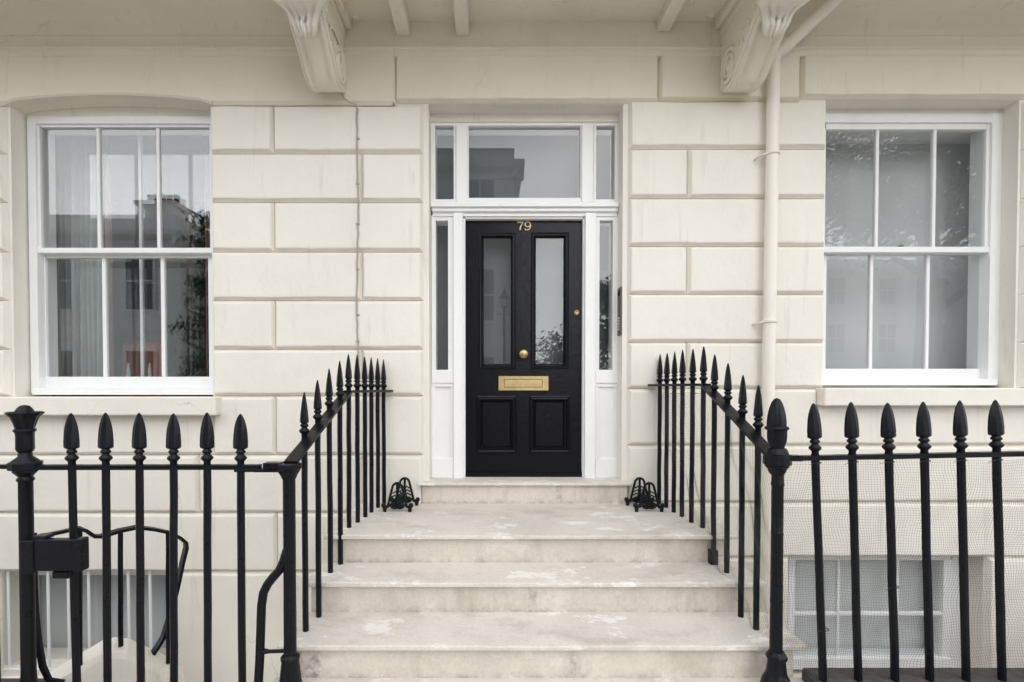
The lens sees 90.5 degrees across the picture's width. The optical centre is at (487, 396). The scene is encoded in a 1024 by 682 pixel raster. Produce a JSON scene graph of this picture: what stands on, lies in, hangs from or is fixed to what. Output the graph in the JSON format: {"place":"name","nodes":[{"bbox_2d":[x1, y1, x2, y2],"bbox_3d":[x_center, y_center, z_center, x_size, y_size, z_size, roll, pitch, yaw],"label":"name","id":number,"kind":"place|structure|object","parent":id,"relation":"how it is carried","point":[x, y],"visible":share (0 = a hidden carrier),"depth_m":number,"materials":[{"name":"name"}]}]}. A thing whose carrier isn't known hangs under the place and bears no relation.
{"place":"outdoors","nodes":[
{"label":"outdoors","id":0,"kind":"place"},
{"bbox_2d":[126,363,130,376],"bbox_3d":[-3.085,-0.201,4.347,0.048,0.180,0.048,0,1,0],"label":"candle","id":1,"kind":"object","parent":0,"point":[128,373],"visible":0.53,"depth_m":4.34,"materials":[{"name":"white wax"}]},
{"bbox_2d":[148,363,151,376],"bbox_3d":[-2.902,-0.201,4.347,0.048,0.180,0.048,0,1,0],"label":"candle","id":2,"kind":"object","parent":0,"point":[149,371],"visible":0.55,"depth_m":4.34,"materials":[{"name":"white wax"}]},
{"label":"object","id":3,"kind":"structure","parent":0,"visible":0},
{"bbox_2d":[1,678,44,681],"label":"plinth","id":4,"kind":"structure","parent":3,"relation":"on","point":[16,680],"depth_m":2.36,"materials":[{"name":"stone"}]},
{"bbox_2d":[0,464,6,681],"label":"front railing","id":5,"kind":"object","parent":4,"relation":"on","point":[2,466],"visible":0.69,"depth_m":2.25,"materials":[{"name":"black metal"}]},
{"bbox_2d":[4,405,65,681],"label":"gate post","id":6,"kind":"object","parent":4,"relation":"on","point":[24,419],"visible":0.98,"depth_m":2.24,"materials":[{"name":"black metal"}]},
{"bbox_2d":[33,413,262,681],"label":"iron gate","id":7,"kind":"structure","parent":6,"relation":"attached to","point":[63,558],"depth_m":2.25,"materials":[{"name":"black metal"}]},
{"bbox_2d":[39,637,183,681],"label":"parapet wall","id":8,"kind":"structure","parent":3,"relation":"on","point":[157,668],"depth_m":2.69,"materials":[{"name":"beige paint"}]},
{"bbox_2d":[37,525,188,665],"bbox_3d":[-1.994,1.097,2.742,0.143,0.890,0.689,1,1,39],"label":"area handrail","id":9,"kind":"object","parent":8,"relation":"on","point":[165,633],"visible":0.59,"depth_m":2.72,"materials":[{"name":"black metal"}]},
{"bbox_2d":[0,0,1023,681],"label":"townhouse","id":10,"kind":"structure","parent":3,"relation":"on","point":[668,96],"depth_m":3.72,"materials":[{"name":"beige paint"}]},
{"bbox_2d":[4,571,152,668],"bbox_3d":[-3.083,1.714,3.811,1.376,0.830,0.021,0,1,0],"label":"window guard","id":11,"kind":"object","parent":10,"relation":"attached to","point":[11,666],"visible":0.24,"depth_m":3.80,"materials":[{"name":"white paint"}]},
{"bbox_2d":[56,136,103,376],"bbox_3d":[-3.440,-1.175,4.278,0.388,2.310,0.076,0,1,0],"label":"sheer curtain","id":12,"kind":"object","parent":10,"relation":"hanging from","point":[80,318],"visible":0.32,"depth_m":4.26,"materials":[{"name":"white fabric"}]},
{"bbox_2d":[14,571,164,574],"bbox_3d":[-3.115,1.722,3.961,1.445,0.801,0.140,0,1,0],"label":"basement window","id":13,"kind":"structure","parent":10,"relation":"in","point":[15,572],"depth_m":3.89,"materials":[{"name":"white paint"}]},
{"bbox_2d":[39,575,165,647],"bbox_3d":[-3.397,1.893,4.154,1.715,0.977,0.022,0,1,0],"label":"roller blind","id":14,"kind":"object","parent":10,"relation":"attached to","point":[58,606],"depth_m":4.15,"materials":[{"name":"white fabric"}]},
{"bbox_2d":[105,136,114,376],"bbox_3d":[-3.228,-1.176,4.318,0.048,2.310,0.051,0,1,0],"label":"drape","id":15,"kind":"object","parent":10,"relation":"hanging from","point":[108,220],"visible":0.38,"depth_m":4.31,"materials":[{"name":"white fabric"}]},
{"bbox_2d":[27,116,212,394],"bbox_3d":[-2.805,-1.083,3.977,1.586,2.132,0.310,0,1,0],"label":"sash window","id":16,"kind":"structure","parent":10,"relation":"in","point":[42,131],"depth_m":3.91,"materials":[{"name":"white paint"}]},
{"bbox_2d":[122,341,164,395],"bbox_3d":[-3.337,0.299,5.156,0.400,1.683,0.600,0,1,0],"label":"armchair","id":17,"kind":"object","parent":10,"relation":"in","point":[131,355],"visible":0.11,"depth_m":4.85,"materials":[{"name":"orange fabric"}]},
{"bbox_2d":[204,136,209,376],"bbox_3d":[-2.358,-1.176,4.300,0.080,2.310,0.080,0,1,0],"label":"drape","id":18,"kind":"object","parent":10,"relation":"hanging from","point":[207,190],"visible":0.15,"depth_m":4.28,"materials":[{"name":"white fabric"}]},
{"bbox_2d":[322,10,359,359],"bbox_3d":[-0.999,-1.322,3.367,0.129,2.238,0.661,0,1,0],"label":"cable","id":19,"kind":"object","parent":10,"relation":"attached to","point":[357,240],"visible":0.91,"depth_m":3.69,"materials":[{"name":"plastic"}]},
{"bbox_2d":[437,136,609,369],"bbox_3d":[0.309,-0.826,4.126,1.636,2.871,0.022,0,1,0],"label":"window glass","id":20,"kind":"object","parent":10,"relation":"attached to","point":[523,166],"depth_m":4.12,"materials":[{"name":"clear glass"}]},
{"bbox_2d":[465,221,581,476],"bbox_3d":[0.281,-0.374,3.930,0.915,2.021,0.128,0,1,0],"label":"front door","id":21,"kind":"structure","parent":10,"relation":"in","point":[523,416],"depth_m":3.95,"materials":[{"name":"black paint"}]},
{"bbox_2d":[617,287,621,335],"bbox_3d":[0.986,-0.639,3.802,0.020,0.357,0.095,0,1,0],"label":"intercom panel","id":22,"kind":"object","parent":10,"relation":"attached to","point":[619,311],"visible":1,"depth_m":3.78,"materials":[{"name":"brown metal"}]},
{"bbox_2d":[752,0,842,614],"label":"drainpipe","id":23,"kind":"object","parent":10,"relation":"attached to","point":[800,32],"visible":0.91,"depth_m":3.61,"materials":[{"name":"white metal"}]},
{"bbox_2d":[794,560,923,647],"bbox_3d":[3.208,1.815,4.112,1.470,1.088,0.022,0,1,0],"label":"roller blind","id":24,"kind":"object","parent":10,"relation":"attached to","point":[879,598],"visible":0.22,"depth_m":4.11,"materials":[{"name":"white fabric"}]},
{"bbox_2d":[787,556,960,668],"bbox_3d":[3.034,1.669,3.990,1.425,0.972,0.160,0,1,0],"label":"basement window","id":25,"kind":"structure","parent":10,"relation":"in","point":[846,660],"depth_m":3.94,"materials":[{"name":"white paint"}]},
{"bbox_2d":[822,144,969,387],"bbox_3d":[3.340,-1.082,4.252,1.422,2.137,0.022,0,1,0],"label":"roller blind","id":26,"kind":"object","parent":10,"relation":"attached to","point":[903,218],"visible":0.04,"depth_m":4.25,"materials":[{"name":"white fabric"}]},
{"bbox_2d":[822,113,1002,387],"bbox_3d":[3.292,-1.219,4.039,1.605,2.336,0.440,0,1,0],"label":"sash window","id":27,"kind":"structure","parent":10,"relation":"in","point":[983,131],"depth_m":3.89,"materials":[{"name":"white paint"}]},
{"bbox_2d":[273,477,806,681],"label":"entrance steps","id":28,"kind":"structure","parent":3,"relation":"on","point":[524,579],"depth_m":2.70,"materials":[{"name":"stone"}]},
{"bbox_2d":[254,354,392,681],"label":"stair railing","id":29,"kind":"object","parent":28,"relation":"on","point":[289,467],"visible":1,"depth_m":2.63,"materials":[{"name":"black metal"}]},
{"bbox_2d":[381,477,419,511],"bbox_3d":[-0.613,0.685,3.572,0.242,0.206,0.222,0,1,0],"label":"boot scraper","id":30,"kind":"object","parent":28,"relation":"on","point":[398,501],"visible":1,"depth_m":3.47,"materials":[{"name":"black metal"}]},
{"bbox_2d":[624,477,664,511],"bbox_3d":[1.101,0.685,3.572,0.232,0.206,0.222,0,1,0],"label":"boot scraper","id":31,"kind":"object","parent":28,"relation":"on","point":[644,499],"visible":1,"depth_m":3.47,"materials":[{"name":"black metal"}]},
{"bbox_2d":[648,346,791,681],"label":"stair railing","id":32,"kind":"object","parent":28,"relation":"on","point":[777,458],"visible":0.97,"depth_m":2.63,"materials":[{"name":"black metal"}]},
{"bbox_2d":[662,388,770,637],"bbox_3d":[1.292,0.604,2.984,0.065,1.308,1.322,0,1,-3],"label":"bird net","id":33,"kind":"object","parent":32,"relation":"hanging from","point":[737,504],"visible":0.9,"depth_m":2.82,"materials":[{"name":"black plastic"}]},
{"bbox_2d":[802,668,1023,681],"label":"plinth","id":34,"kind":"structure","parent":3,"relation":"on","point":[810,675],"depth_m":2.31,"materials":[{"name":"stone"}]},
{"bbox_2d":[790,400,1023,681],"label":"front railing","id":35,"kind":"object","parent":34,"relation":"on","point":[996,429],"visible":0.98,"depth_m":2.25,"materials":[{"name":"black metal"}]},
{"bbox_2d":[783,459,1023,677],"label":"bird net","id":36,"kind":"object","parent":35,"relation":"attached to","point":[885,548],"visible":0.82,"depth_m":2.30,"materials":[{"name":"black plastic"}]}
]}

